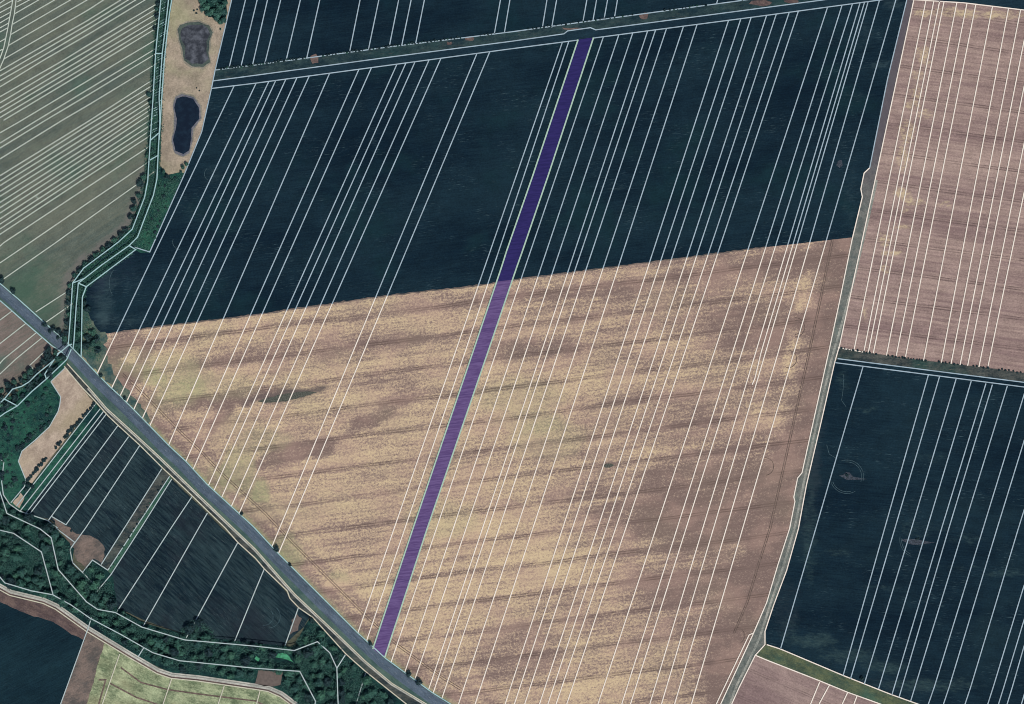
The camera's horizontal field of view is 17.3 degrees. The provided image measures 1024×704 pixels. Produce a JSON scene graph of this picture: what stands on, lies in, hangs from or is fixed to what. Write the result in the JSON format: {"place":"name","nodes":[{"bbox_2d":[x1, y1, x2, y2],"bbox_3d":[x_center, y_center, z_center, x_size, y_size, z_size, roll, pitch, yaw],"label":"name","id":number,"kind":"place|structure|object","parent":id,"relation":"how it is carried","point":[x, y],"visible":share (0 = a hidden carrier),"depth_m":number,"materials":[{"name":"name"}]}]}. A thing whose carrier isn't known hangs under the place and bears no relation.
{"place":"outdoors","nodes":[
{"label":"outdoors","id":0,"kind":"place"},
{"bbox_2d":[0,302,63,397],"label":"pasture","id":1,"kind":"structure","parent":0,"point":[11,323],"depth_m":4199.88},
{"bbox_2d":[0,311,44,373],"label":"plot boundaries","id":2,"kind":"object","parent":1,"relation":"on","point":[19,346],"visible":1,"depth_m":4199.23,"materials":[{"name":"white paint"}]},
{"bbox_2d":[0,359,76,507],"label":"meadow","id":3,"kind":"structure","parent":0,"point":[30,422],"depth_m":4199.76,"materials":[{"name":"plant"}]},
{"bbox_2d":[13,493,23,507],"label":"bare patch","id":4,"kind":"object","parent":3,"relation":"on","point":[17,500],"visible":1,"depth_m":4199.52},
{"bbox_2d":[0,602,84,703],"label":"crop field","id":5,"kind":"structure","parent":0,"point":[38,656],"depth_m":4199.76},
{"bbox_2d":[0,591,85,638],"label":"soil strip","id":6,"kind":"object","parent":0,"point":[35,609],"visible":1,"depth_m":4199.64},
{"bbox_2d":[19,369,92,482],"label":"bare field","id":7,"kind":"structure","parent":0,"point":[76,402],"depth_m":4199.64,"materials":[{"name":"soil"}]},
{"bbox_2d":[17,404,102,513],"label":"grass strip","id":8,"kind":"object","parent":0,"point":[72,438],"depth_m":4199.64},
{"bbox_2d":[0,0,156,340],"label":"pasture","id":9,"kind":"structure","parent":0,"point":[42,279],"depth_m":4199.88,"materials":[{"name":"plant"}]},
{"bbox_2d":[0,0,158,321],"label":"plot boundaries","id":10,"kind":"object","parent":9,"relation":"on","point":[71,114],"visible":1,"depth_m":4199.19,"materials":[{"name":"white"}]},
{"bbox_2d":[61,632,103,703],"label":"soil strip","id":11,"kind":"object","parent":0,"point":[79,686],"visible":1,"depth_m":4199.60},
{"bbox_2d":[28,411,161,563],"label":"crop field","id":12,"kind":"structure","parent":0,"point":[118,506],"depth_m":4199.76,"materials":[{"name":"plant"}]},
{"bbox_2d":[53,518,104,567],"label":"bare patch","id":13,"kind":"object","parent":12,"relation":"on","point":[87,549],"visible":1,"depth_m":4199.52,"materials":[{"name":"brown soil"}]},
{"bbox_2d":[81,305,150,422],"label":"grass corner","id":14,"kind":"object","parent":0,"point":[106,370],"depth_m":4199.76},
{"bbox_2d":[68,11,164,349],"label":"stream water","id":15,"kind":"structure","parent":0,"point":[142,213],"depth_m":4199.52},
{"bbox_2d":[69,0,183,353],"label":"stream meadow","id":16,"kind":"structure","parent":0,"point":[161,175],"depth_m":4199.76,"materials":[{"name":"plant"}]},
{"bbox_2d":[0,0,171,416],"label":"plot boundaries","id":17,"kind":"object","parent":16,"relation":"on","point":[80,280],"visible":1,"depth_m":4190.49,"materials":[{"name":"paint"}]},
{"bbox_2d":[64,0,179,354],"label":"stream thicket","id":18,"kind":"object","parent":16,"relation":"on","point":[138,208],"visible":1,"depth_m":4197.87,"materials":[{"name":"green plant"}]},
{"bbox_2d":[69,0,180,360],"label":"stream scrub","id":19,"kind":"object","parent":16,"relation":"on","point":[88,319],"visible":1,"depth_m":4199.00,"materials":[{"name":"green plant"}]},
{"bbox_2d":[152,1,166,137],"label":"plot boundaries","id":20,"kind":"object","parent":16,"relation":"on","point":[159,75],"visible":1,"depth_m":4198.89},
{"bbox_2d":[102,469,168,568],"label":"grass strip","id":21,"kind":"object","parent":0,"point":[152,492],"depth_m":4199.64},
{"bbox_2d":[108,477,171,573],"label":"grass strip","id":22,"kind":"object","parent":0,"point":[124,549],"depth_m":4199.63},
{"bbox_2d":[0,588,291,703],"bbox_3d":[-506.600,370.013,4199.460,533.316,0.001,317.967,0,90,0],"label":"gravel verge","id":23,"kind":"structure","parent":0,"point":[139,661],"depth_m":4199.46,"materials":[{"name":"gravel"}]},
{"bbox_2d":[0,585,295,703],"bbox_3d":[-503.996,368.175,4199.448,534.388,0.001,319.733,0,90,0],"label":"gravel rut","id":24,"kind":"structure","parent":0,"point":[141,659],"depth_m":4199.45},
{"bbox_2d":[0,584,298,703],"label":"gravel path","id":25,"kind":"structure","parent":0,"point":[148,665],"depth_m":4199.52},
{"bbox_2d":[0,492,344,703],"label":"plot boundaries","id":26,"kind":"object","parent":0,"point":[151,629],"visible":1,"depth_m":4184.49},
{"bbox_2d":[1,368,365,703],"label":"plot boundaries","id":27,"kind":"object","parent":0,"point":[99,507],"visible":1,"depth_m":4198.83,"materials":[{"name":"paint"}]},
{"bbox_2d":[173,96,198,153],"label":"pond water","id":28,"kind":"structure","parent":0,"point":[187,112],"depth_m":4199.40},
{"bbox_2d":[87,643,287,703],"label":"pale crop field","id":29,"kind":"structure","parent":0,"point":[121,678],"depth_m":4199.76,"materials":[{"name":"plant"}]},
{"bbox_2d":[98,667,262,703],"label":"wheel tracks","id":30,"kind":"object","parent":29,"relation":"on","point":[104,680],"visible":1,"depth_m":4199.58},
{"bbox_2d":[180,25,209,63],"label":"pond water","id":31,"kind":"structure","parent":0,"point":[194,38],"depth_m":4199.40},
{"bbox_2d":[160,0,230,174],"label":"pond bank","id":32,"kind":"structure","parent":0,"point":[180,75],"depth_m":4199.64,"materials":[{"name":"soil"}]},
{"bbox_2d":[171,92,201,156],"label":"damp bank","id":33,"kind":"structure","parent":32,"relation":"on","point":[194,127],"depth_m":4199.59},
{"bbox_2d":[172,94,200,155],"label":"pond rim","id":34,"kind":"object","parent":33,"relation":"on","point":[175,123],"visible":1,"depth_m":4199.52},
{"bbox_2d":[176,20,213,68],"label":"damp bank","id":35,"kind":"structure","parent":32,"relation":"on","point":[185,62],"depth_m":4199.59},
{"bbox_2d":[178,22,212,66],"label":"pond rim","id":36,"kind":"object","parent":35,"relation":"on","point":[183,45],"visible":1,"depth_m":4199.52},
{"bbox_2d":[0,488,404,703],"bbox_3d":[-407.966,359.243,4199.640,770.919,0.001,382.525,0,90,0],"label":"wood floor","id":37,"kind":"structure","parent":0,"point":[282,661],"depth_m":4199.64,"materials":[{"name":"plant"}]},
{"bbox_2d":[0,516,9,525],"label":"broadleaf tree","id":38,"kind":"object","parent":37,"relation":"on","point":[5,520],"visible":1,"depth_m":4191.17,"materials":[{"name":"green plant"}]},
{"bbox_2d":[0,547,10,556],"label":"broadleaf tree","id":39,"kind":"object","parent":37,"relation":"on","point":[5,551],"visible":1,"depth_m":4188.82,"materials":[{"name":"green plant"}]},
{"bbox_2d":[5,577,16,589],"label":"broadleaf tree","id":40,"kind":"object","parent":37,"relation":"on","point":[10,580],"visible":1,"depth_m":4189.90,"materials":[{"name":"green plant"}]},
{"bbox_2d":[9,552,22,561],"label":"broadleaf tree","id":41,"kind":"object","parent":37,"relation":"on","point":[13,556],"visible":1,"depth_m":4190.90,"materials":[{"name":"green plant"}]},
{"bbox_2d":[16,568,27,577],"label":"broadleaf tree","id":42,"kind":"object","parent":37,"relation":"on","point":[20,573],"visible":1,"depth_m":4192.14,"materials":[{"name":"green plant"}]},
{"bbox_2d":[17,579,26,591],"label":"broadleaf tree","id":43,"kind":"object","parent":37,"relation":"on","point":[21,583],"visible":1,"depth_m":4187.67,"materials":[{"name":"green plant"}]},
{"bbox_2d":[23,513,34,522],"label":"broadleaf tree","id":44,"kind":"object","parent":37,"relation":"on","point":[29,517],"visible":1,"depth_m":4188.73,"materials":[{"name":"green plant"}]},
{"bbox_2d":[26,583,36,592],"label":"broadleaf tree","id":45,"kind":"object","parent":37,"relation":"on","point":[31,587],"visible":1,"depth_m":4188.79,"materials":[{"name":"green plant"}]},
{"bbox_2d":[34,566,42,574],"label":"broadleaf tree","id":46,"kind":"object","parent":37,"relation":"on","point":[37,571],"visible":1,"depth_m":4191.09,"materials":[{"name":"green plant"}]},
{"bbox_2d":[39,542,48,553],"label":"broadleaf tree","id":47,"kind":"object","parent":37,"relation":"on","point":[43,547],"visible":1,"depth_m":4190.23,"materials":[{"name":"green plant"}]},
{"bbox_2d":[43,523,55,532],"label":"broadleaf tree","id":48,"kind":"object","parent":37,"relation":"on","point":[48,527],"visible":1,"depth_m":4187.56,"materials":[{"name":"green plant"}]},
{"bbox_2d":[48,588,58,600],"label":"broadleaf tree","id":49,"kind":"object","parent":37,"relation":"on","point":[52,597],"visible":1,"depth_m":4188.94,"materials":[{"name":"green plant"}]},
{"bbox_2d":[50,529,58,539],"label":"broadleaf tree","id":50,"kind":"object","parent":37,"relation":"on","point":[55,535],"visible":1,"depth_m":4191.62,"materials":[{"name":"green plant"}]},
{"bbox_2d":[57,596,68,606],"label":"broadleaf tree","id":51,"kind":"object","parent":37,"relation":"on","point":[62,603],"visible":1,"depth_m":4187.08,"materials":[{"name":"green plant"}]},
{"bbox_2d":[65,564,75,573],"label":"broadleaf tree","id":52,"kind":"object","parent":37,"relation":"on","point":[71,569],"visible":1,"depth_m":4187.48,"materials":[{"name":"green plant"}]},
{"bbox_2d":[69,602,79,612],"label":"broadleaf tree","id":53,"kind":"object","parent":37,"relation":"on","point":[73,609],"visible":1,"depth_m":4189.60,"materials":[{"name":"green plant"}]},
{"bbox_2d":[75,579,86,589],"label":"broadleaf tree","id":54,"kind":"object","parent":37,"relation":"on","point":[80,584],"visible":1,"depth_m":4190.22,"materials":[{"name":"green plant"}]},
{"bbox_2d":[76,587,86,598],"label":"broadleaf tree","id":55,"kind":"object","parent":37,"relation":"on","point":[83,593],"visible":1,"depth_m":4187.78,"materials":[{"name":"green plant"}]},
{"bbox_2d":[89,580,99,589],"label":"broadleaf tree","id":56,"kind":"object","parent":37,"relation":"on","point":[95,584],"visible":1,"depth_m":4188.98,"materials":[{"name":"green plant"}]},
{"bbox_2d":[90,592,98,601],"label":"broadleaf tree","id":57,"kind":"object","parent":37,"relation":"on","point":[94,597],"visible":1,"depth_m":4191.27,"materials":[{"name":"green plant"}]},
{"bbox_2d":[106,597,117,610],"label":"broadleaf tree","id":58,"kind":"object","parent":37,"relation":"on","point":[111,604],"visible":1,"depth_m":4188.08,"materials":[{"name":"green plant"}]},
{"bbox_2d":[139,642,147,652],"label":"broadleaf tree","id":59,"kind":"object","parent":37,"relation":"on","point":[144,645],"visible":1,"depth_m":4188.26,"materials":[{"name":"green plant"}]},
{"bbox_2d":[152,637,165,650],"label":"broadleaf tree","id":60,"kind":"object","parent":37,"relation":"on","point":[158,643],"visible":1,"depth_m":4189.59,"materials":[{"name":"green plant"}]},
{"bbox_2d":[163,657,173,665],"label":"broadleaf tree","id":61,"kind":"object","parent":37,"relation":"on","point":[167,661],"visible":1,"depth_m":4188.39,"materials":[{"name":"green plant"}]},
{"bbox_2d":[169,648,179,657],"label":"broadleaf tree","id":62,"kind":"object","parent":37,"relation":"on","point":[174,652],"visible":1,"depth_m":4188.01,"materials":[{"name":"green plant"}]},
{"bbox_2d":[0,498,389,703],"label":"undergrowth","id":63,"kind":"object","parent":37,"relation":"on","point":[187,638],"visible":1,"depth_m":4198.27,"materials":[{"name":"green plant"}]},
{"bbox_2d":[240,655,250,666],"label":"broadleaf tree","id":64,"kind":"object","parent":37,"relation":"on","point":[245,662],"visible":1,"depth_m":4190.31,"materials":[{"name":"green plant"}]},
{"bbox_2d":[255,670,282,685],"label":"clearing","id":65,"kind":"structure","parent":37,"relation":"on","point":[267,678],"depth_m":4199.52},
{"bbox_2d":[276,653,292,661],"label":"clearing","id":66,"kind":"structure","parent":37,"relation":"on","point":[284,656],"depth_m":4199.52,"materials":[{"name":"green plant"}]},
{"bbox_2d":[284,669,293,677],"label":"broadleaf tree","id":67,"kind":"object","parent":37,"relation":"on","point":[288,674],"visible":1,"depth_m":4191.27,"materials":[{"name":"green plant"}]},
{"bbox_2d":[303,646,313,657],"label":"broadleaf tree","id":68,"kind":"object","parent":37,"relation":"on","point":[307,653],"visible":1,"depth_m":4188.83,"materials":[{"name":"green plant"}]},
{"bbox_2d":[304,693,313,702],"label":"broadleaf tree","id":69,"kind":"object","parent":37,"relation":"on","point":[309,696],"visible":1,"depth_m":4189.14,"materials":[{"name":"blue plant"}]},
{"bbox_2d":[309,646,319,656],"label":"broadleaf tree","id":70,"kind":"object","parent":37,"relation":"on","point":[315,649],"visible":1,"depth_m":4190.43,"materials":[{"name":"green plant"}]},
{"bbox_2d":[316,690,324,700],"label":"broadleaf tree","id":71,"kind":"object","parent":37,"relation":"on","point":[320,695],"visible":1,"depth_m":4186.87,"materials":[{"name":"green plant"}]},
{"bbox_2d":[318,638,327,648],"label":"broadleaf tree","id":72,"kind":"object","parent":37,"relation":"on","point":[322,643],"visible":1,"depth_m":4186.98,"materials":[{"name":"green plant"}]},
{"bbox_2d":[323,677,332,686],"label":"broadleaf tree","id":73,"kind":"object","parent":37,"relation":"on","point":[327,680],"visible":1,"depth_m":4190.18,"materials":[{"name":"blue plant"}]},
{"bbox_2d":[362,676,371,684],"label":"broadleaf tree","id":74,"kind":"object","parent":37,"relation":"on","point":[365,679],"visible":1,"depth_m":4189.15,"materials":[{"name":"green plant"}]},
{"bbox_2d":[364,688,376,698],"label":"broadleaf tree","id":75,"kind":"object","parent":37,"relation":"on","point":[370,693],"visible":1,"depth_m":4188.62,"materials":[{"name":"green plant"}]},
{"bbox_2d":[112,480,309,645],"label":"crop field","id":76,"kind":"structure","parent":0,"point":[190,584],"depth_m":4199.76,"materials":[{"name":"plant"}]},
{"bbox_2d":[183,623,194,634],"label":"broadleaf tree","id":77,"kind":"object","parent":76,"relation":"on","point":[189,629],"visible":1,"depth_m":4189.95,"materials":[{"name":"green plant"}]},
{"bbox_2d":[289,615,301,634],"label":"bare patch","id":78,"kind":"object","parent":76,"relation":"on","point":[297,620],"visible":1,"depth_m":4199.64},
{"bbox_2d":[0,363,426,703],"bbox_3d":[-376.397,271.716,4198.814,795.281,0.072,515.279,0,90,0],"label":"plot boundaries","id":79,"kind":"object","parent":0,"point":[239,544],"visible":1,"depth_m":4198.84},
{"bbox_2d":[202,0,226,21],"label":"wood floor","id":80,"kind":"structure","parent":0,"point":[212,6],"depth_m":4199.52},
{"bbox_2d":[0,285,447,703],"bbox_3d":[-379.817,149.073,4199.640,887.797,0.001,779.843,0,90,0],"label":"road","id":81,"kind":"structure","parent":0,"point":[260,542],"depth_m":4199.64,"materials":[{"name":"asphalt"}]},
{"bbox_2d":[0,284,448,703],"bbox_3d":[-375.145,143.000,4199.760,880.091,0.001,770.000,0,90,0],"label":"road verge","id":82,"kind":"structure","parent":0,"point":[126,421],"depth_m":4199.76,"materials":[{"name":"green plant"}]},
{"bbox_2d":[0,283,450,703],"bbox_3d":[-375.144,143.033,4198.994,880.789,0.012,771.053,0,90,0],"label":"plot boundaries","id":83,"kind":"object","parent":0,"point":[194,470],"visible":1,"depth_m":4199.00,"materials":[{"name":"paint"}]},
{"bbox_2d":[65,364,424,703],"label":"field path","id":84,"kind":"structure","parent":0,"point":[405,698],"depth_m":4199.76,"materials":[{"name":"plant"}]},
{"bbox_2d":[87,388,423,703],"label":"dirt path","id":85,"kind":"structure","parent":0,"point":[253,549],"depth_m":4199.64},
{"bbox_2d":[82,238,851,703],"bbox_3d":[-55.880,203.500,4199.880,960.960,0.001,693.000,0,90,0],"label":"stubble field","id":86,"kind":"structure","parent":0,"point":[334,548],"depth_m":4199.88,"materials":[{"name":"plant"}]},
{"bbox_2d":[258,391,315,402],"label":"weed patch","id":87,"kind":"object","parent":86,"relation":"on","point":[286,397],"visible":1,"depth_m":4199.81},
{"bbox_2d":[115,246,766,332],"bbox_3d":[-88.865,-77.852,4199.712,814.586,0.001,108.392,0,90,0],"label":"field furrow","id":88,"kind":"structure","parent":86,"relation":"on","point":[437,290],"depth_m":4199.71,"materials":[{"name":"brown soil"}]},
{"bbox_2d":[97,241,826,703],"bbox_3d":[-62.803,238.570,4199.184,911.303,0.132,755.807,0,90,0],"label":"plot boundaries","id":89,"kind":"object","parent":86,"relation":"on","point":[537,465],"visible":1,"depth_m":4199.19,"materials":[{"name":"paint"}]},
{"bbox_2d":[122,240,833,689],"bbox_3d":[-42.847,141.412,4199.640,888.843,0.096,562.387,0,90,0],"label":"wheel tracks","id":90,"kind":"object","parent":86,"relation":"on","point":[768,474],"visible":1,"depth_m":4199.66},
{"bbox_2d":[216,0,736,68],"bbox_3d":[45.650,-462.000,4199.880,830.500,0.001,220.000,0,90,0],"label":"crop field","id":91,"kind":"structure","parent":0,"point":[336,19],"depth_m":4199.88,"materials":[{"name":"plant"}]},
{"bbox_2d":[211,0,879,88],"bbox_3d":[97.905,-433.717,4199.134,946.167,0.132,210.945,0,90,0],"label":"plot boundaries","id":92,"kind":"object","parent":91,"relation":"on","point":[475,36],"visible":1,"depth_m":4199.09,"materials":[{"name":"paint"}]},
{"bbox_2d":[84,0,905,332],"bbox_3d":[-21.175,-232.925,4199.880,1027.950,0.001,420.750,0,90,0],"label":"crop field","id":93,"kind":"structure","parent":0,"point":[454,236],"depth_m":4199.88,"materials":[{"name":"plant"}]},
{"bbox_2d":[372,37,593,657],"bbox_3d":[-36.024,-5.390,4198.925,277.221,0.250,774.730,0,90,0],"label":"land plot","id":94,"kind":"object","parent":93,"relation":"on","point":[520,232],"visible":1,"depth_m":4199.05,"materials":[{"name":"purple"}]},
{"bbox_2d":[117,0,895,331],"bbox_3d":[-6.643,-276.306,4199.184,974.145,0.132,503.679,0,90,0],"label":"plot boundaries","id":95,"kind":"object","parent":93,"relation":"on","point":[529,160],"visible":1,"depth_m":4199.19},
{"bbox_2d":[2,2,1004,702],"bbox_3d":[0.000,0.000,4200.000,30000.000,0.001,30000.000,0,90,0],"label":"ground","id":96,"kind":"structure","parent":0,"point":[290,642],"depth_m":4200.00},
{"bbox_2d":[214,0,814,79],"bbox_3d":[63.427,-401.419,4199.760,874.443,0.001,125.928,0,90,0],"label":"hedge strip","id":97,"kind":"object","parent":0,"point":[458,43],"visible":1,"depth_m":4199.76,"materials":[{"name":"green plant"}]},
{"bbox_2d":[749,0,771,5],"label":"bare patch","id":98,"kind":"object","parent":97,"relation":"on","point":[761,2],"visible":1,"depth_m":4199.52,"materials":[{"name":"red soil"}]},
{"bbox_2d":[212,0,871,87],"bbox_3d":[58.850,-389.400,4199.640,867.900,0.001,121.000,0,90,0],"label":"grass lane","id":99,"kind":"object","parent":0,"point":[579,34],"depth_m":4199.64,"materials":[{"name":"plant"}]},
{"bbox_2d":[733,656,876,703],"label":"ploughed field","id":100,"kind":"structure","parent":0,"point":[765,682],"depth_m":4199.88,"materials":[{"name":"soil"}]},
{"bbox_2d":[722,0,912,703],"bbox_3d":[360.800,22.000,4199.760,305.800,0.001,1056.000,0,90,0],"label":"dirt track","id":101,"kind":"structure","parent":0,"point":[868,181],"depth_m":4199.76,"materials":[{"name":"soil"}]},
{"bbox_2d":[729,180,877,703],"bbox_3d":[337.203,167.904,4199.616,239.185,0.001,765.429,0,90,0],"label":"track surface","id":102,"kind":"object","parent":101,"relation":"attached to","point":[801,493],"visible":1,"depth_m":4199.62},
{"bbox_2d":[757,645,914,703],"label":"grass verge","id":103,"kind":"object","parent":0,"point":[788,660],"depth_m":4199.76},
{"bbox_2d":[756,644,917,703],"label":"plot boundaries","id":104,"kind":"object","parent":103,"relation":"on","point":[827,683],"visible":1,"depth_m":4199.14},
{"bbox_2d":[765,359,1023,703],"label":"crop field","id":105,"kind":"structure","parent":0,"point":[827,606],"depth_m":4199.88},
{"bbox_2d":[109,170,909,627],"bbox_3d":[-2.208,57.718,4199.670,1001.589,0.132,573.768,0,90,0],"label":"wheel tracks","id":106,"kind":"object","parent":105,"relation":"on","point":[827,448],"visible":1,"depth_m":4199.68},
{"bbox_2d":[839,472,862,479],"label":"unsown patch","id":107,"kind":"object","parent":105,"relation":"on","point":[850,477],"visible":1,"depth_m":4199.76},
{"bbox_2d":[780,0,1023,703],"bbox_3d":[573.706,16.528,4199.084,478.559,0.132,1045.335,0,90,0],"label":"plot boundaries","id":108,"kind":"object","parent":105,"relation":"on","point":[931,514],"visible":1,"depth_m":4199.10,"materials":[{"name":"paint"}]},
{"bbox_2d":[902,539,933,544],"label":"unsown patch","id":109,"kind":"object","parent":105,"relation":"on","point":[914,542],"visible":1,"depth_m":4199.76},
{"bbox_2d":[838,348,1023,381],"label":"hedge strip","id":110,"kind":"object","parent":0,"point":[927,365],"visible":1,"depth_m":4199.76,"materials":[{"name":"green plant"}]},
{"bbox_2d":[840,0,1023,372],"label":"ploughed field","id":111,"kind":"structure","parent":0,"point":[1007,353],"depth_m":4199.88,"materials":[{"name":"soil"}]},
{"bbox_2d":[716,0,1023,703],"bbox_3d":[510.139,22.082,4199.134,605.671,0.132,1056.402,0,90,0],"label":"plot boundaries","id":112,"kind":"object","parent":111,"relation":"on","point":[919,237],"visible":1,"depth_m":4199.14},
{"bbox_2d":[936,0,1023,8],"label":"grass verge","id":113,"kind":"object","parent":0,"point":[1017,4],"depth_m":4199.88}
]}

